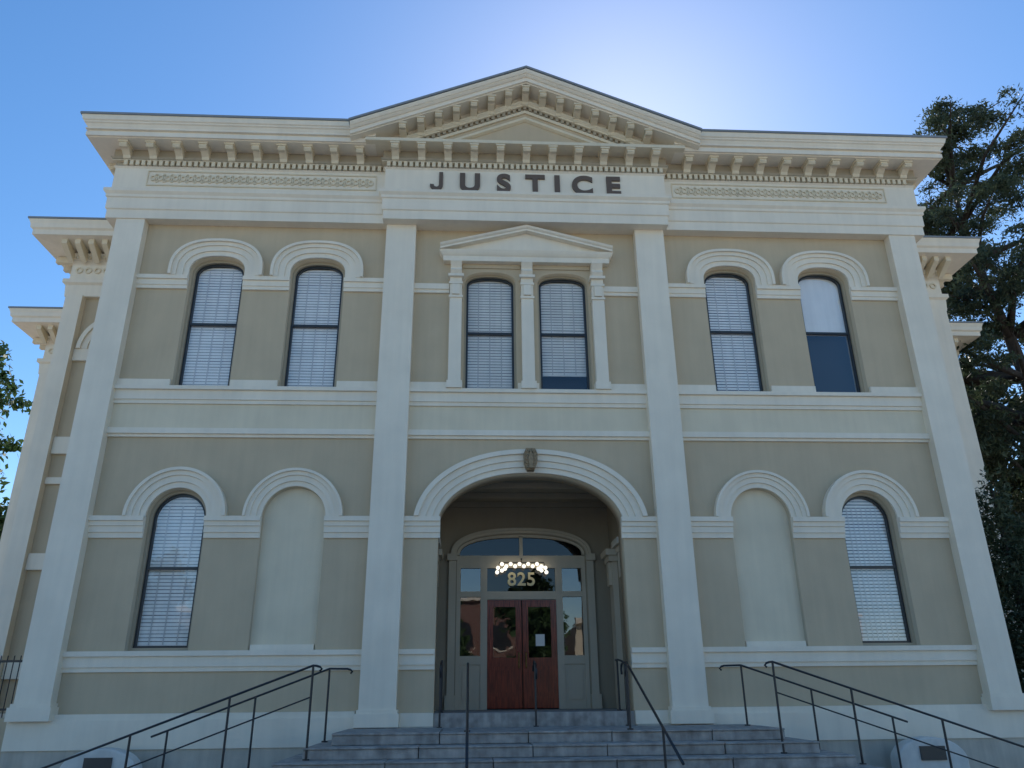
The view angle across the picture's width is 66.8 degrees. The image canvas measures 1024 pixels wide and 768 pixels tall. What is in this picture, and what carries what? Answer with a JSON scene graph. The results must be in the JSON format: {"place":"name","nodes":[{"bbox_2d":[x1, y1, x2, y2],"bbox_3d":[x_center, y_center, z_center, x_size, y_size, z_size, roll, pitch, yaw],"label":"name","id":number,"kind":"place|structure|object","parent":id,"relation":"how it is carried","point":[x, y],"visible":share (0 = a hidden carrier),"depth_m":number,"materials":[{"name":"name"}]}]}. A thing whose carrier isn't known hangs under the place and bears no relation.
{"place":"outdoors","nodes":[
{"label":"outdoors","id":0,"kind":"place"},
{"bbox_2d":[0,0,1023,514],"label":"sky","id":1,"kind":"structure","parent":0,"point":[834,66],"materials":[{"name":"blue"}]},
{"bbox_3d":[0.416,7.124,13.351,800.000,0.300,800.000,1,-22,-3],"label":"ground","id":2,"kind":"structure","parent":0,"visible":0},
{"bbox_2d":[0,656,22,756],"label":"iron fence","id":3,"kind":"object","parent":2,"relation":"on","point":[2,726],"visible":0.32,"depth_m":14.41,"materials":[{"name":"black metal"}]},
{"bbox_2d":[0,340,32,538],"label":"tree","id":4,"kind":"object","parent":2,"relation":"on","point":[8,444],"visible":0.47,"depth_m":28.55,"materials":[{"name":"green plant"}]},
{"bbox_2d":[60,747,141,767],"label":"plaque stone","id":5,"kind":"object","parent":2,"relation":"on","point":[108,757],"visible":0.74,"depth_m":12.55,"materials":[{"name":"grey stone"}]},
{"bbox_2d":[0,65,1023,767],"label":"courthouse","id":6,"kind":"structure","parent":2,"relation":"on","point":[676,407],"depth_m":16.15,"materials":[{"name":"beige paint"}]},
{"bbox_2d":[122,467,226,650],"bbox_3d":[-6.403,3.310,14.678,1.900,3.420,0.690,1,-22,-3],"label":"window","id":7,"kind":"structure","parent":6,"relation":"in","point":[167,586],"depth_m":14.77,"materials":[{"name":"glass"}]},
{"bbox_2d":[167,238,263,385],"bbox_3d":[-6.372,-1.428,16.582,1.980,3.490,0.690,1,-22,-3],"label":"window","id":8,"kind":"structure","parent":6,"relation":"in","point":[207,348],"depth_m":16.74,"materials":[{"name":"glass"}]},
{"bbox_2d":[269,240,363,386],"bbox_3d":[-4.225,-1.404,16.696,1.980,3.490,0.690,1,-22,-3],"label":"window","id":9,"kind":"structure","parent":6,"relation":"in","point":[311,352],"depth_m":16.85,"materials":[{"name":"glass"}]},
{"bbox_2d":[463,275,515,388],"bbox_3d":[-0.486,-1.041,16.932,1.220,2.920,0.380,1,-22,-3],"label":"window","id":10,"kind":"structure","parent":6,"relation":"in","point":[489,307],"depth_m":16.90,"materials":[{"name":"white glass"}]},
{"bbox_2d":[495,558,547,573],"bbox_3d":[0.218,4.154,17.697,1.207,0.384,0.199,1,-22,-3],"label":"porch lamp","id":11,"kind":"object","parent":6,"relation":"attached to","point":[505,567],"visible":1,"depth_m":17.62,"materials":[{"name":"white glass"}]},
{"bbox_2d":[537,277,591,389],"bbox_3d":[1.112,-1.024,17.017,1.220,2.920,0.380,1,-22,-3],"label":"window","id":12,"kind":"structure","parent":6,"relation":"in","point":[563,322],"depth_m":17.00,"materials":[{"name":"white glass"}]},
{"bbox_2d":[685,249,775,390],"bbox_3d":[4.862,-1.305,17.179,1.980,3.490,0.690,1,-22,-3],"label":"window","id":13,"kind":"structure","parent":6,"relation":"in","point":[737,359],"depth_m":17.35,"materials":[{"name":"glass"}]},
{"bbox_2d":[779,251,869,391],"bbox_3d":[7.008,-1.282,17.293,1.980,3.490,0.690,1,-22,-3],"label":"window","id":14,"kind":"structure","parent":6,"relation":"in","point":[835,365],"depth_m":17.49,"materials":[{"name":"glass"}]},
{"bbox_2d":[822,470,919,645],"bbox_3d":[7.138,3.457,15.398,1.900,3.420,0.690,1,-22,-3],"label":"window","id":15,"kind":"structure","parent":6,"relation":"in","point":[884,615],"depth_m":15.52,"materials":[{"name":"glass"}]},
{"bbox_2d":[271,724,883,767],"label":"entrance stairs","id":16,"kind":"structure","parent":2,"relation":"on","point":[726,746],"depth_m":11.47,"materials":[{"name":"grey stone"}]},
{"bbox_2d":[41,664,322,767],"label":"handrail","id":17,"kind":"object","parent":16,"relation":"on","point":[200,708],"visible":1,"depth_m":11.29,"materials":[{"name":"black metal"}]},
{"bbox_2d":[151,668,352,767],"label":"handrail","id":18,"kind":"object","parent":16,"relation":"on","point":[253,716],"visible":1,"depth_m":12.74,"materials":[{"name":"black metal"}]},
{"bbox_2d":[436,660,443,727],"bbox_3d":[-1.283,5.567,13.988,0.100,1.138,0.996,1,-22,-3],"label":"handrail","id":19,"kind":"object","parent":16,"relation":"on","point":[440,686],"visible":0.9,"depth_m":13.67,"materials":[{"name":"black metal"}]},
{"bbox_2d":[464,662,469,767],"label":"handrail","id":20,"kind":"object","parent":16,"relation":"on","point":[467,730],"visible":1,"depth_m":10.28,"materials":[{"name":"black metal"}]},
{"bbox_2d":[532,661,538,726],"bbox_3d":[0.412,5.482,13.767,0.100,1.098,0.724,1,-22,-3],"label":"handrail","id":21,"kind":"object","parent":16,"relation":"on","point":[534,668],"visible":0.99,"depth_m":13.65,"materials":[{"name":"black metal"}]},
{"bbox_2d":[615,659,628,725],"bbox_3d":[2.012,5.603,14.163,0.100,1.138,0.996,1,-22,-3],"label":"handrail","id":22,"kind":"object","parent":16,"relation":"on","point":[620,709],"visible":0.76,"depth_m":14.32,"materials":[{"name":"black metal"}]},
{"bbox_2d":[620,661,684,767],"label":"handrail","id":23,"kind":"object","parent":16,"relation":"on","point":[664,731],"visible":1,"depth_m":10.83,"materials":[{"name":"black metal"}]},
{"bbox_2d":[719,664,907,767],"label":"handrail","id":24,"kind":"object","parent":16,"relation":"on","point":[813,707],"visible":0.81,"depth_m":13.27,"materials":[{"name":"black metal"}]},
{"bbox_2d":[764,661,1023,767],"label":"handrail","id":25,"kind":"object","parent":16,"relation":"on","point":[883,699],"visible":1,"depth_m":11.82,"materials":[{"name":"black metal"}]},
{"bbox_2d":[890,736,969,767],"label":"plaque stone","id":26,"kind":"object","parent":2,"relation":"on","point":[915,754],"visible":0.85,"depth_m":13.24,"materials":[{"name":"grey stone"}]},
{"bbox_2d":[912,83,1023,556],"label":"tree","id":27,"kind":"object","parent":2,"relation":"on","point":[965,300],"visible":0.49,"depth_m":26.74,"materials":[{"name":"green plant"}]},
{"bbox_2d":[965,384,1023,593],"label":"tree","id":28,"kind":"object","parent":2,"relation":"on","point":[1010,399],"visible":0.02,"depth_m":29.83,"materials":[{"name":"green plant"}]},
{"bbox_2d":[975,461,1023,692],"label":"evergreen shrub","id":29,"kind":"object","parent":2,"relation":"on","point":[1010,583],"visible":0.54,"depth_m":16.32,"materials":[{"name":"green plant"}]}
]}

